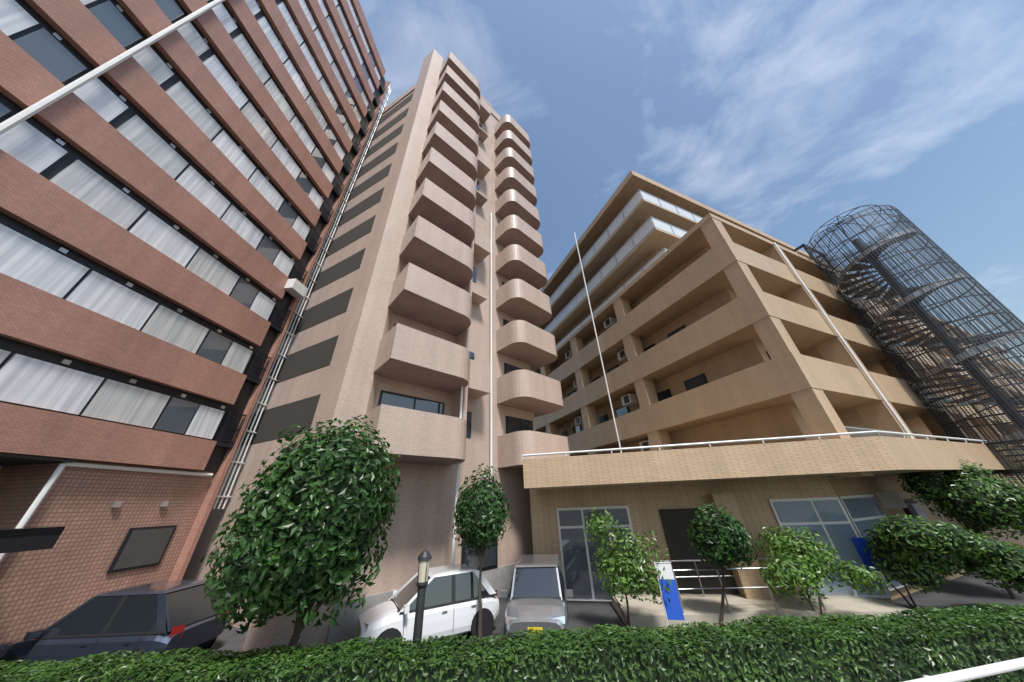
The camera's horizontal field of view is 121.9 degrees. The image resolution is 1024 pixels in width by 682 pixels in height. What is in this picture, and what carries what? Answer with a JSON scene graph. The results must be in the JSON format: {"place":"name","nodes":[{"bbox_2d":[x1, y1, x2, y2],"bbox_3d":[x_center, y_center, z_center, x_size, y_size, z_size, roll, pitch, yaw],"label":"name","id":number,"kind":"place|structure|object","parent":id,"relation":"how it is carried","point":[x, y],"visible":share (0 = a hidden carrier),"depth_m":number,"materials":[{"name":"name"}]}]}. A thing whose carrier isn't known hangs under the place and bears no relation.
{"place":"outdoors","nodes":[
{"label":"outdoors","id":0,"kind":"place"},
{"bbox_2d":[182,49,569,654],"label":"tower","id":1,"kind":"structure","parent":0,"point":[391,339],"depth_m":12.89,"materials":[{"name":"tile"}]},
{"bbox_2d":[451,213,492,564],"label":"tower pipes","id":2,"kind":"object","parent":1,"relation":"attached to","point":[457,483],"visible":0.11,"depth_m":12.71,"materials":[{"name":"white metal"}]},
{"bbox_2d":[203,572,1023,654],"bbox_3d":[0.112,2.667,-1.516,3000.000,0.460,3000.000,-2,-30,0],"label":"ground","id":3,"kind":"structure","parent":0,"point":[968,590],"depth_m":8.35,"materials":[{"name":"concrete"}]},
{"bbox_2d":[0,579,227,665],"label":"dark car","id":4,"kind":"object","parent":3,"relation":"on","point":[159,616],"visible":0.73,"depth_m":6.32,"materials":[{"name":"blue paint"}]},
{"bbox_2d":[0,0,389,644],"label":"building","id":5,"kind":"structure","parent":3,"relation":"on","point":[170,204],"depth_m":9.42,"materials":[{"name":"brown brick"}]},
{"bbox_2d":[0,0,390,561],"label":"drainpipes","id":6,"kind":"object","parent":5,"relation":"attached to","point":[29,112],"visible":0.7,"depth_m":10.16,"materials":[{"name":"paint"}]},
{"bbox_2d":[201,415,401,648],"bbox_3d":[-4.164,4.068,5.877,3.284,5.045,3.321,9,-32,-20],"label":"tree","id":7,"kind":"object","parent":3,"relation":"on","point":[311,518],"visible":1,"depth_m":5.24,"materials":[{"name":"green plant"}]},
{"bbox_2d":[413,550,431,644],"bbox_3d":[-1.686,5.140,5.116,0.275,2.246,0.275,-2,-30,0],"label":"lamp post","id":8,"kind":"object","parent":3,"relation":"on","point":[424,557],"visible":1,"depth_m":5.31,"materials":[{"name":"metal"}]},
{"bbox_2d":[355,563,498,643],"bbox_3d":[-2.161,7.028,7.561,3.416,1.464,1.840,14,-33,-26],"label":"white car","id":9,"kind":"object","parent":3,"relation":"on","point":[451,607],"visible":0.8,"depth_m":7.19,"materials":[{"name":"white paint"}]},
{"bbox_2d":[452,463,513,641],"bbox_3d":[-0.847,5.709,8.085,1.847,4.132,1.806,-2,-30,0],"label":"tree","id":10,"kind":"object","parent":3,"relation":"on","point":[480,517],"visible":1,"depth_m":7.96,"materials":[{"name":"green plant"}]},
{"bbox_2d":[0,602,1023,681],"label":"hedge","id":11,"kind":"object","parent":3,"relation":"on","point":[917,643],"visible":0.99,"depth_m":4.48,"materials":[{"name":"green plant"}]},
{"bbox_2d":[500,554,572,637],"bbox_3d":[0.744,7.027,7.835,1.840,1.524,3.416,-6,-30,6],"label":"silver car","id":12,"kind":"object","parent":3,"relation":"on","point":[539,593],"visible":0.75,"depth_m":7.12,"materials":[{"name":"grey paint"}]},
{"bbox_2d":[584,508,671,629],"bbox_3d":[3.099,5.941,7.418,2.075,2.801,1.332,-2,-30,0],"label":"tree","id":13,"kind":"object","parent":3,"relation":"on","point":[617,570],"visible":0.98,"depth_m":7.36,"materials":[{"name":"green plant"}]},
{"bbox_2d":[654,562,684,625],"bbox_3d":[3.756,6.338,6.918,0.530,1.550,0.350,4,-30,-12],"label":"banner flag","id":14,"kind":"object","parent":3,"relation":"on","point":[672,608],"visible":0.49,"depth_m":6.93,"materials":[{"name":"fabric"}]},
{"bbox_2d":[687,503,759,625],"bbox_3d":[5.672,5.844,7.452,1.406,2.817,1.492,18,-36,-32],"label":"tree","id":15,"kind":"object","parent":3,"relation":"on","point":[719,537],"visible":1,"depth_m":7.43,"materials":[{"name":"green plant"}]},
{"bbox_2d":[522,430,1023,629],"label":"podium","id":16,"kind":"object","parent":3,"relation":"on","point":[663,495],"visible":0.67,"depth_m":9.20,"materials":[{"name":"tile"}]},
{"bbox_2d":[533,170,1023,599],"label":"building","id":17,"kind":"structure","parent":3,"relation":"on","point":[720,329],"depth_m":15.09,"materials":[{"name":"tile"}]},
{"bbox_2d":[543,232,986,452],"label":"drainpipes","id":18,"kind":"object","parent":17,"relation":"on","point":[628,400],"visible":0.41,"depth_m":17.06,"materials":[{"name":"white"}]},
{"bbox_2d":[792,243,836,270],"bbox_3d":[22.299,-4.896,21.428,2.750,3.450,2.350,10,-32,-20],"label":"gantry","id":19,"kind":"object","parent":17,"relation":"on","point":[803,245],"visible":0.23,"depth_m":21.16,"materials":[{"name":"metal"}]},
{"bbox_2d":[753,526,891,617],"bbox_3d":[7.601,6.118,7.432,3.200,2.180,2.497,-2,-30,0],"label":"tree","id":20,"kind":"object","parent":3,"relation":"on","point":[807,556],"visible":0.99,"depth_m":6.99,"materials":[{"name":"green plant"}]},
{"bbox_2d":[807,204,1023,531],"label":"spiral stair","id":21,"kind":"object","parent":3,"relation":"on","point":[1016,416],"visible":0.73,"depth_m":13.28,"materials":[{"name":"metal"}]},
{"bbox_2d":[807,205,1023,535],"bbox_3d":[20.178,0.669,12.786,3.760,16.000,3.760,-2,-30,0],"label":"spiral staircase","id":22,"kind":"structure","parent":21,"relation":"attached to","point":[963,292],"depth_m":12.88,"materials":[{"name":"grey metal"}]},
{"bbox_2d":[862,514,994,608],"bbox_3d":[10.856,5.867,7.455,2.155,2.400,2.232,-2,-30,0],"label":"tree","id":23,"kind":"object","parent":3,"relation":"on","point":[910,550],"visible":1,"depth_m":7.25,"materials":[{"name":"green plant"}]},
{"bbox_2d":[896,459,1023,599],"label":"tree","id":24,"kind":"object","parent":3,"relation":"on","point":[976,497],"visible":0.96,"depth_m":8.84,"materials":[{"name":"green plant"}]},
{"bbox_2d":[903,657,1023,681],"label":"guard rail","id":25,"kind":"object","parent":3,"relation":"on","point":[967,674],"visible":1,"depth_m":3.63,"materials":[{"name":"white metal"}]},
{"bbox_2d":[947,532,1023,594],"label":"shrub","id":26,"kind":"object","parent":3,"relation":"on","point":[1000,560],"visible":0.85,"depth_m":7.09,"materials":[{"name":"green plant"}]},
{"bbox_2d":[359,0,1023,363],"label":"sky","id":27,"kind":"structure","parent":0,"point":[783,119],"materials":[{"name":"blue"}]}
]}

